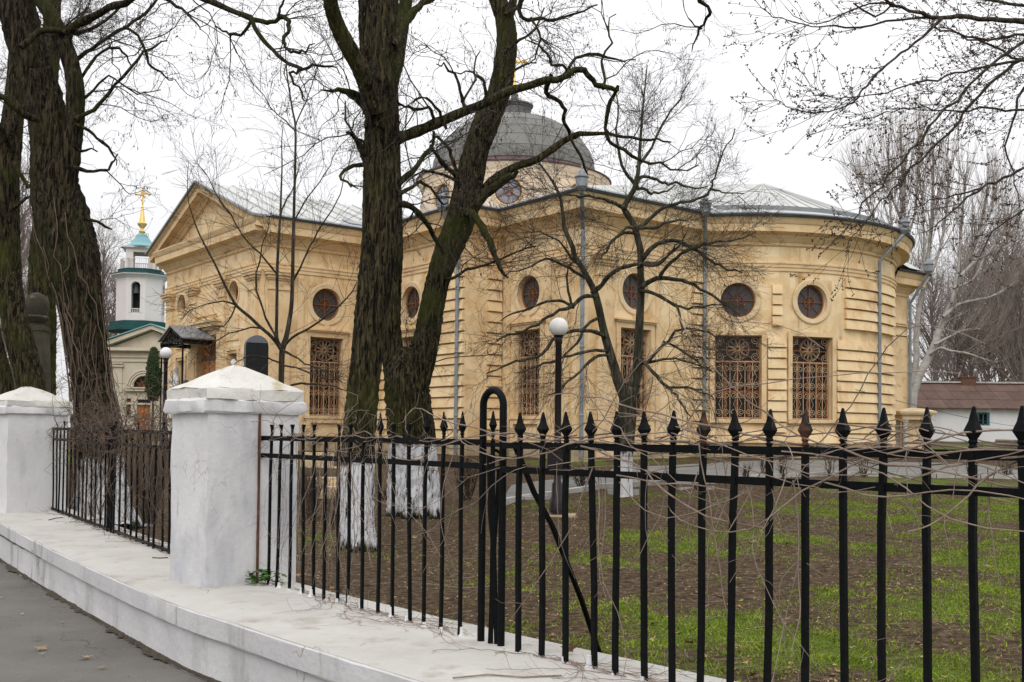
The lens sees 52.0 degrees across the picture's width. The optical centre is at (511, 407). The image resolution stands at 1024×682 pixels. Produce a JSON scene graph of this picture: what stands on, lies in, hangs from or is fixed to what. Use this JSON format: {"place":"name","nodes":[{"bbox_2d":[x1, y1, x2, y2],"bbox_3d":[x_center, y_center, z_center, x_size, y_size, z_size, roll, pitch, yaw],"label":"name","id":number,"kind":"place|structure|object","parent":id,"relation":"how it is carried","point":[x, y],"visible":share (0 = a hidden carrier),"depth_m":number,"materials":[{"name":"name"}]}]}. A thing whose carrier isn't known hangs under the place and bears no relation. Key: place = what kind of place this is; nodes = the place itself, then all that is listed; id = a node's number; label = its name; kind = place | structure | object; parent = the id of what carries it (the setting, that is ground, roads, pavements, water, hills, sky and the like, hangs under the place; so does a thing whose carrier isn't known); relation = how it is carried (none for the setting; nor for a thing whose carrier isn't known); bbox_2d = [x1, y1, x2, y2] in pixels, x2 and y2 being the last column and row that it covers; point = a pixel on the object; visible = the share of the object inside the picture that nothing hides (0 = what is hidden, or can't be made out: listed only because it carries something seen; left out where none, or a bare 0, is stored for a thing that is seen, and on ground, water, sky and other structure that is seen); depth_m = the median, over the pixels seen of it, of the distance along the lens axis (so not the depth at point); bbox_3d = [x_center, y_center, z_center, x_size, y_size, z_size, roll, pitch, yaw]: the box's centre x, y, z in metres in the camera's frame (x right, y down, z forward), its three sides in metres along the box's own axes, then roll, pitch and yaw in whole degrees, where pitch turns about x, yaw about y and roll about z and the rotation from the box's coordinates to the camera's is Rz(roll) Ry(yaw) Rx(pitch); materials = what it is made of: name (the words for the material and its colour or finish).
{"place":"outdoors","nodes":[
{"label":"outdoors","id":0,"kind":"place"},
{"bbox_2d":[10,363,16,389],"bbox_3d":[-10.454,0.211,21.999,0.228,2.788,0.228,1,-2,0],"label":"stone monument","id":1,"kind":"object","parent":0,"point":[15,387],"visible":0.05,"depth_m":21.94,"materials":[{"name":"grey stone"}]},
{"bbox_2d":[0,561,207,681],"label":"pavement","id":2,"kind":"structure","parent":0,"point":[20,637],"depth_m":7.31,"materials":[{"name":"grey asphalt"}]},
{"bbox_2d":[0,558,220,681],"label":"wall foot dirt","id":3,"kind":"structure","parent":2,"relation":"on","point":[147,650],"depth_m":7.73,"materials":[{"name":"soil"}]},
{"bbox_2d":[0,0,1023,426],"label":"sky","id":4,"kind":"structure","parent":0,"point":[799,172],"materials":[{"name":"white"}]},
{"bbox_2d":[67,427,1021,681],"bbox_3d":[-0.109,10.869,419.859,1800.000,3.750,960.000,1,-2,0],"label":"ground","id":5,"kind":"structure","parent":0,"point":[530,605],"depth_m":10.64,"materials":[{"name":"green plant"}]},
{"bbox_2d":[0,220,57,362],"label":"distant tree","id":6,"kind":"object","parent":5,"relation":"on","point":[25,295],"depth_m":100.03,"materials":[{"name":"plant"}]},
{"bbox_2d":[0,144,60,349],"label":"distant tree","id":7,"kind":"object","parent":5,"relation":"on","point":[24,223],"visible":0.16,"depth_m":70.13,"materials":[{"name":"grey plant"}]},
{"bbox_2d":[0,232,62,355],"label":"distant tree","id":8,"kind":"object","parent":5,"relation":"on","point":[26,293],"visible":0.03,"depth_m":89.84,"materials":[{"name":"grey plant"}]},
{"bbox_2d":[25,292,50,392],"bbox_3d":[-8.636,-0.219,19.010,0.512,3.728,0.512,1,-2,0],"label":"stone monument","id":9,"kind":"object","parent":5,"relation":"on","point":[37,303],"visible":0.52,"depth_m":18.92,"materials":[{"name":"grey stone"}]},
{"bbox_2d":[56,364,66,395],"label":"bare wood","id":10,"kind":"object","parent":5,"relation":"on","point":[60,382],"visible":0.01,"depth_m":177.97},
{"bbox_2d":[0,0,128,394],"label":"locust tree","id":11,"kind":"object","parent":5,"relation":"on","point":[36,274],"visible":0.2,"depth_m":21.45,"materials":[{"name":"brown plant"}]},
{"bbox_2d":[0,0,136,394],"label":"locust tree","id":12,"kind":"object","parent":5,"relation":"on","point":[22,349],"visible":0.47,"depth_m":17.61,"materials":[{"name":"brown plant"}]},
{"bbox_2d":[56,203,136,381],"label":"distant tree","id":13,"kind":"object","parent":5,"relation":"on","point":[103,252],"visible":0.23,"depth_m":110.19,"materials":[{"name":"plant"}]},
{"bbox_2d":[100,251,140,346],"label":"distant tree","id":14,"kind":"object","parent":5,"relation":"on","point":[114,281],"visible":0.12,"depth_m":120.22,"materials":[{"name":"plant"}]},
{"bbox_2d":[106,187,166,429],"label":"bell tower","id":15,"kind":"structure","parent":5,"relation":"on","point":[138,325],"depth_m":100.84,"materials":[{"name":"white paint"}]},
{"bbox_2d":[138,405,150,429],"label":"door","id":16,"kind":"structure","parent":15,"relation":"in","point":[139,406],"depth_m":96.24,"materials":[{"name":"orange wood"}]},
{"bbox_2d":[127,436,168,522],"bbox_3d":[-5.062,0.958,14.696,1.026,1.450,1.023,1,-2,-19],"label":"bare shrub","id":17,"kind":"object","parent":5,"relation":"on","point":[157,495],"visible":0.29,"depth_m":14.62,"materials":[{"name":"brown plant"}]},
{"bbox_2d":[144,347,162,427],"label":"conifer","id":18,"kind":"object","parent":5,"relation":"on","point":[153,364],"visible":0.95,"depth_m":92.72,"materials":[{"name":"green plant"}]},
{"bbox_2d":[158,347,171,450],"bbox_3d":[-8.754,-0.200,26.512,0.320,2.647,0.320,1,-2,0],"label":"street lamp","id":19,"kind":"object","parent":5,"relation":"on","point":[165,352],"visible":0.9,"depth_m":26.47,"materials":[{"name":"black metal"}]},
{"bbox_2d":[167,366,179,436],"bbox_3d":[-12.632,0.016,39.418,0.840,3.140,0.840,2,-2,-38],"label":"statue","id":20,"kind":"object","parent":5,"relation":"on","point":[176,378],"visible":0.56,"depth_m":39.26,"materials":[{"name":"white stone"}]},
{"bbox_2d":[0,0,386,526],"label":"locust tree","id":21,"kind":"object","parent":5,"relation":"on","point":[56,126],"visible":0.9,"depth_m":14.41,"materials":[{"name":"brown plant"}]},
{"bbox_2d":[28,176,141,527],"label":"climbing vines","id":22,"kind":"object","parent":21,"relation":"attached to","point":[72,358],"visible":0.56,"depth_m":14.19,"materials":[{"name":"brown plant"}]},
{"bbox_2d":[244,335,268,375],"bbox_3d":[-7.086,-0.161,29.012,1.000,3.659,0.640,1,-2,-26],"label":"granite stele","id":23,"kind":"object","parent":5,"relation":"on","point":[256,345],"visible":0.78,"depth_m":28.93,"materials":[{"name":"black stone"}]},
{"bbox_2d":[145,0,380,423],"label":"bare tree","id":24,"kind":"object","parent":5,"relation":"on","point":[282,345],"visible":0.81,"depth_m":18.73,"materials":[{"name":"brown plant"}]},
{"bbox_2d":[297,454,335,519],"bbox_3d":[-2.964,1.190,15.545,0.907,1.044,0.792,1,-2,0],"label":"bare shrub","id":25,"kind":"object","parent":5,"relation":"on","point":[308,511],"visible":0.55,"depth_m":15.40,"materials":[{"name":"brown plant"}]},
{"bbox_2d":[300,452,333,467],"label":"stone kerb","id":26,"kind":"structure","parent":5,"relation":"on","point":[318,462],"depth_m":26.97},
{"bbox_2d":[308,477,335,485],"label":"stone kerb","id":27,"kind":"structure","parent":5,"relation":"on","point":[331,480],"depth_m":19.47,"materials":[{"name":"beige stone"}]},
{"bbox_2d":[309,486,335,498],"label":"stone kerb","id":28,"kind":"structure","parent":5,"relation":"on","point":[320,496],"depth_m":18.97,"materials":[{"name":"beige stone"}]},
{"bbox_2d":[320,486,335,529],"bbox_3d":[-2.475,1.374,14.365,0.478,0.670,0.579,2,-2,-32],"label":"bare shrub","id":29,"kind":"object","parent":5,"relation":"on","point":[333,513],"visible":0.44,"depth_m":14.33,"materials":[{"name":"brown plant"}]},
{"bbox_2d":[0,508,735,681],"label":"boundary wall","id":30,"kind":"structure","parent":5,"relation":"on","point":[249,632],"depth_m":6.30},
{"bbox_2d":[0,386,72,512],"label":"gate pillar","id":31,"kind":"structure","parent":30,"relation":"on","point":[27,421],"depth_m":13.32,"materials":[{"name":"white paint"}]},
{"bbox_2d":[51,421,171,553],"bbox_3d":[-4.227,0.736,11.057,0.055,1.224,6.429,2,-2,-34],"label":"iron fence","id":32,"kind":"object","parent":30,"relation":"on","point":[109,522],"visible":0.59,"depth_m":10.93,"materials":[{"name":"black metal"}]},
{"bbox_2d":[39,355,195,553],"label":"dead vines","id":33,"kind":"object","parent":32,"relation":"attached to","point":[145,417],"visible":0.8,"depth_m":10.59,"materials":[{"name":"brown plant"}]},
{"bbox_2d":[163,365,306,587],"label":"gate pillar","id":34,"kind":"structure","parent":30,"relation":"on","point":[214,456],"depth_m":7.55,"materials":[{"name":"white paint"}]},
{"bbox_2d":[245,569,286,583],"bbox_3d":[-1.762,1.205,7.526,0.292,0.110,0.217,1,-2,0],"label":"ledge weed","id":35,"kind":"object","parent":30,"relation":"on","point":[264,576],"visible":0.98,"depth_m":7.51,"materials":[{"name":"green plant"}]},
{"bbox_2d":[256,411,483,636],"bbox_3d":[-1.019,0.634,6.632,0.069,1.260,2.792,2,-2,-38],"label":"iron fence","id":36,"kind":"object","parent":30,"relation":"on","point":[461,465],"visible":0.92,"depth_m":6.49,"materials":[{"name":"black metal"}]},
{"bbox_2d":[250,382,569,647],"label":"dead vines","id":37,"kind":"object","parent":36,"relation":"attached to","point":[353,502],"visible":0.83,"depth_m":6.62,"materials":[{"name":"brown plant"}]},
{"bbox_2d":[421,581,505,588],"bbox_3d":[-0.324,1.277,7.559,0.634,0.008,0.306,1,-2,-12],"label":"dead twig","id":38,"kind":"object","parent":30,"relation":"on","point":[455,587],"visible":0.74,"depth_m":7.48,"materials":[{"name":"brown wood"}]},
{"bbox_2d":[477,387,506,645],"bbox_3d":[-0.098,0.567,5.504,0.198,1.354,0.078,-1,-2,41],"label":"gate post","id":39,"kind":"object","parent":30,"relation":"on","point":[497,509],"visible":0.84,"depth_m":5.48,"materials":[{"name":"black metal"}]},
{"bbox_2d":[453,674,561,678],"bbox_3d":[-0.021,1.206,4.725,0.494,0.008,0.067,1,-2,-6],"label":"dead twig","id":40,"kind":"object","parent":30,"relation":"on","point":[505,676],"visible":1,"depth_m":4.72,"materials":[{"name":"brown wood"}]},
{"bbox_2d":[560,641,578,651],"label":"fallen leaf","id":41,"kind":"object","parent":30,"relation":"on","point":[571,647],"visible":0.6,"depth_m":5.23,"materials":[{"name":"brown plant"}]},
{"bbox_2d":[502,405,1023,681],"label":"iron fence","id":42,"kind":"object","parent":30,"relation":"on","point":[882,486],"visible":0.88,"depth_m":4.31,"materials":[{"name":"black metal"}]},
{"bbox_2d":[354,301,1023,681],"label":"dead vines","id":43,"kind":"object","parent":42,"relation":"attached to","point":[852,463],"visible":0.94,"depth_m":4.21,"materials":[{"name":"brown plant"}]},
{"bbox_2d":[376,488,386,499],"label":"bare shrub","id":44,"kind":"object","parent":5,"relation":"on","point":[385,495],"visible":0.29,"depth_m":18.75,"materials":[{"name":"brown plant"}]},
{"bbox_2d":[447,451,478,500],"bbox_3d":[-0.816,1.247,18.965,0.726,0.961,0.645,0,-2,29],"label":"bare shrub","id":45,"kind":"object","parent":5,"relation":"on","point":[467,486],"visible":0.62,"depth_m":18.90,"materials":[{"name":"brown plant"}]},
{"bbox_2d":[230,0,742,552],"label":"locust tree","id":46,"kind":"object","parent":5,"relation":"on","point":[374,96],"visible":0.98,"depth_m":12.49,"materials":[{"name":"brown plant"}]},
{"bbox_2d":[145,58,933,461],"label":"church","id":47,"kind":"structure","parent":5,"relation":"on","point":[849,332],"depth_m":34.42,"materials":[{"name":"paint"}]},
{"bbox_2d":[176,293,186,318],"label":"round window","id":48,"kind":"structure","parent":47,"relation":"in","point":[181,317],"depth_m":40.54,"materials":[{"name":"grey glass"}]},
{"bbox_2d":[201,339,215,374],"bbox_3d":[-10.935,-0.479,38.407,0.222,4.150,1.900,2,-2,-38],"label":"door","id":49,"kind":"structure","parent":47,"relation":"in","point":[204,351],"depth_m":38.58,"materials":[{"name":"orange wood"}]},
{"bbox_2d":[227,279,239,306],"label":"round window","id":50,"kind":"structure","parent":47,"relation":"in","point":[237,290],"depth_m":36.76,"materials":[{"name":"grey glass"}]},
{"bbox_2d":[296,277,355,436],"bbox_3d":[-6.470,-1.639,36.357,2.220,5.550,0.470,2,-2,-38],"label":"window","id":51,"kind":"structure","parent":47,"relation":"in","point":[312,395],"depth_m":36.35,"materials":[{"name":"beige glass"}]},
{"bbox_2d":[308,283,345,324],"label":"round window","id":52,"kind":"structure","parent":47,"relation":"in","point":[317,301],"depth_m":36.47,"materials":[{"name":"grey glass"}]},
{"bbox_2d":[401,281,421,323],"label":"round window","id":53,"kind":"structure","parent":47,"relation":"in","point":[416,292],"depth_m":35.78,"materials":[{"name":"grey glass"}]},
{"bbox_2d":[401,275,425,346],"bbox_3d":[-3.389,-1.627,35.628,0.470,5.550,2.160,2,-2,-38],"label":"window","id":54,"kind":"structure","parent":47,"relation":"in","point":[404,331],"depth_m":35.76,"materials":[{"name":"brown glass"}]},
{"bbox_2d":[432,182,451,208],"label":"round window","id":55,"kind":"structure","parent":47,"relation":"in","point":[447,193],"depth_m":43.75,"materials":[{"name":"grey glass"}]},
{"bbox_2d":[493,178,523,205],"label":"round window","id":56,"kind":"structure","parent":47,"relation":"in","point":[508,201],"depth_m":42.47,"materials":[{"name":"grey glass"}]},
{"bbox_2d":[505,262,551,442],"bbox_3d":[0.559,-1.658,32.928,0.470,5.550,2.240,2,-2,-38],"label":"window","id":57,"kind":"structure","parent":47,"relation":"in","point":[529,417],"depth_m":33.05,"materials":[{"name":"beige glass"}]},
{"bbox_2d":[514,270,543,315],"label":"round window","id":58,"kind":"structure","parent":47,"relation":"in","point":[528,300],"depth_m":33.07,"materials":[{"name":"grey glass"}]},
{"bbox_2d":[618,268,651,314],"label":"round window","id":59,"kind":"structure","parent":47,"relation":"in","point":[628,299],"depth_m":32.37,"materials":[{"name":"grey glass"}]},
{"bbox_2d":[612,267,661,443],"bbox_3d":[3.720,-1.644,32.275,2.240,5.550,0.470,2,-2,-38],"label":"window","id":60,"kind":"structure","parent":47,"relation":"in","point":[625,338],"depth_m":32.54,"materials":[{"name":"beige glass"}]},
{"bbox_2d":[715,277,760,321],"bbox_3d":[7.341,-3.485,34.125,1.460,1.460,0.245,0,-2,5],"label":"round window","id":61,"kind":"structure","parent":47,"relation":"in","point":[751,299],"depth_m":34.16,"materials":[{"name":"brown glass"}]},
{"bbox_2d":[710,331,766,422],"bbox_3d":[7.318,-0.995,34.087,1.800,2.980,0.390,0,-2,5],"label":"window","id":62,"kind":"structure","parent":47,"relation":"in","point":[751,393],"depth_m":34.17,"materials":[{"name":"brown glass"}]},
{"bbox_2d":[787,331,836,422],"bbox_3d":[9.743,-0.964,34.359,1.800,2.980,0.390,1,-2,-17],"label":"window","id":63,"kind":"structure","parent":47,"relation":"in","point":[805,358],"depth_m":34.45,"materials":[{"name":"brown glass"}]},
{"bbox_2d":[792,279,831,323],"bbox_3d":[9.776,-3.453,34.398,1.460,1.460,0.245,1,-2,-17],"label":"round window","id":64,"kind":"structure","parent":47,"relation":"in","point":[807,302],"depth_m":34.45,"materials":[{"name":"grey glass"}]},
{"bbox_2d":[855,389,1011,425],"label":"overhead wire","id":65,"kind":"object","parent":47,"relation":"attached to","point":[935,410],"visible":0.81,"depth_m":41.67,"materials":[{"name":"black metal"}]},
{"bbox_2d":[352,0,756,519],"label":"locust tree","id":66,"kind":"object","parent":5,"relation":"on","point":[408,371],"visible":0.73,"depth_m":16.31,"materials":[{"name":"brown plant"}]},
{"bbox_2d":[537,317,576,517],"bbox_3d":[0.717,0.201,16.401,0.600,3.221,0.500,1,-2,0],"label":"street lamp","id":67,"kind":"object","parent":5,"relation":"on","point":[558,327],"visible":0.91,"depth_m":16.34,"materials":[{"name":"black metal"}]},
{"bbox_2d":[127,498,1020,681],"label":"dead stalks","id":68,"kind":"object","parent":5,"relation":"on","point":[713,585],"visible":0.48,"depth_m":9.96,"materials":[{"name":"beige plant"}]},
{"bbox_2d":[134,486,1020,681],"bbox_3d":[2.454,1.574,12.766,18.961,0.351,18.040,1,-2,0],"label":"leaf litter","id":69,"kind":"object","parent":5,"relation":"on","point":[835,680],"visible":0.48,"depth_m":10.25,"materials":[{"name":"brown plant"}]},
{"bbox_2d":[569,460,587,486],"bbox_3d":[1.447,1.403,21.595,0.594,0.661,0.570,1,-2,0],"label":"bare shrub","id":70,"kind":"object","parent":5,"relation":"on","point":[579,480],"visible":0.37,"depth_m":21.52,"materials":[{"name":"brown plant"}]},
{"bbox_2d":[440,38,791,496],"bbox_3d":[2.000,-2.733,19.773,6.463,9.058,4.043,1,-2,0],"label":"bare tree","id":71,"kind":"object","parent":5,"relation":"on","point":[631,389],"visible":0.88,"depth_m":19.57,"materials":[{"name":"brown plant"}]},
{"bbox_2d":[296,488,1021,681],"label":"grass","id":72,"kind":"structure","parent":5,"relation":"on","point":[856,661],"depth_m":8.65,"materials":[{"name":"green plant"}]},
{"bbox_2d":[741,463,752,476],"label":"bare shrub","id":73,"kind":"object","parent":5,"relation":"on","point":[745,472],"visible":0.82,"depth_m":24.43,"materials":[{"name":"brown plant"}]},
{"bbox_2d":[757,459,764,473],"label":"bare shrub","id":74,"kind":"object","parent":5,"relation":"on","point":[762,465],"visible":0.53,"depth_m":25.28,"materials":[{"name":"brown plant"}]},
{"bbox_2d":[506,472,1017,504],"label":"kerb","id":75,"kind":"structure","parent":5,"relation":"on","point":[511,499],"depth_m":23.67,"materials":[{"name":"white concrete"}]},
{"bbox_2d":[774,455,791,477],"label":"bare shrub","id":76,"kind":"object","parent":5,"relation":"on","point":[782,463],"visible":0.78,"depth_m":25.38,"materials":[{"name":"brown plant"}]},
{"bbox_2d":[853,457,875,476],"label":"bare shrub","id":77,"kind":"object","parent":5,"relation":"on","point":[865,472],"visible":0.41,"depth_m":26.00,"materials":[{"name":"brown plant"}]},
{"bbox_2d":[723,0,1023,301],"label":"budding tree","id":78,"kind":"object","parent":5,"relation":"on","point":[937,18],"visible":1,"depth_m":10.56,"materials":[{"name":"brown plant"}]},
{"bbox_2d":[895,408,936,448],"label":"pillar","id":79,"kind":"structure","parent":5,"relation":"on","point":[911,416],"depth_m":39.58,"materials":[{"name":"beige stone"}]},
{"bbox_2d":[825,85,1023,407],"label":"poplar tree","id":80,"kind":"object","parent":5,"relation":"on","point":[933,349],"visible":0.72,"depth_m":56.62,"materials":[{"name":"grey plant"}]},
{"bbox_2d":[908,239,963,380],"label":"distant tree","id":81,"kind":"object","parent":5,"relation":"on","point":[923,331],"visible":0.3,"depth_m":97.94,"materials":[{"name":"grey plant"}]},
{"bbox_2d":[919,265,986,380],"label":"distant tree","id":82,"kind":"object","parent":5,"relation":"on","point":[954,375],"visible":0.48,"depth_m":88.06,"materials":[{"name":"grey plant"}]},
{"bbox_2d":[908,294,1021,381],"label":"bare wood","id":83,"kind":"object","parent":5,"relation":"on","point":[941,377],"visible":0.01,"depth_m":120.12,"materials":[{"name":"grey plant"}]},
{"bbox_2d":[925,229,1008,381],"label":"distant tree","id":84,"kind":"object","parent":5,"relation":"on","point":[963,299],"visible":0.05,"depth_m":103.91,"materials":[{"name":"plant"}]},
{"bbox_2d":[917,376,1023,441],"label":"hut","id":85,"kind":"object","parent":5,"relation":"on","point":[999,403],"visible":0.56,"depth_m":72.19,"materials":[{"name":"white paint"}]},
{"bbox_2d":[977,412,989,424],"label":"window","id":86,"kind":"structure","parent":85,"relation":"in","point":[984,416],"depth_m":71.99,"materials":[{"name":"teal glass"}]},
{"bbox_2d":[944,233,1023,381],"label":"distant tree","id":87,"kind":"object","parent":5,"relation":"on","point":[1020,301],"visible":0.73,"depth_m":83.97,"materials":[{"name":"grey plant"}]},
{"bbox_2d":[948,260,1023,381],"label":"distant tree","id":88,"kind":"object","parent":5,"relation":"on","point":[989,376],"visible":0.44,"depth_m":85.97,"materials":[{"name":"plant"}]},
{"bbox_2d":[950,223,1023,381],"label":"distant tree","id":89,"kind":"object","parent":5,"relation":"on","point":[999,373],"visible":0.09,"depth_m":96.20,"materials":[{"name":"grey plant"}]},
{"bbox_2d":[972,180,1023,381],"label":"distant tree","id":90,"kind":"object","parent":5,"relation":"on","point":[1005,245],"visible":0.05,"depth_m":120.03,"materials":[{"name":"grey plant"}]},
{"bbox_2d":[977,211,1023,362],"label":"distant tree","id":91,"kind":"object","parent":5,"relation":"on","point":[1010,269],"visible":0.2,"depth_m":92.62,"materials":[{"name":"grey plant"}]},
{"bbox_2d":[998,462,1014,474],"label":"bare shrub","id":92,"kind":"object","parent":5,"relation":"on","point":[1007,473],"visible":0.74,"depth_m":26.15,"materials":[{"name":"brown plant"}]},
{"bbox_2d":[998,215,1023,348],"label":"distant tree","id":93,"kind":"object","parent":5,"relation":"on","point":[1015,268],"visible":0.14,"depth_m":91.81,"materials":[{"name":"grey plant"}]},
{"bbox_2d":[506,460,1017,496],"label":"path","id":94,"kind":"structure","parent":0,"point":[711,470],"depth_m":27.63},
{"bbox_2d":[822,457,838,476],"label":"bare shrub","id":95,"kind":"object","parent":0,"point":[830,469],"visible":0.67,"depth_m":25.89,"materials":[{"name":"brown plant"}]}
]}

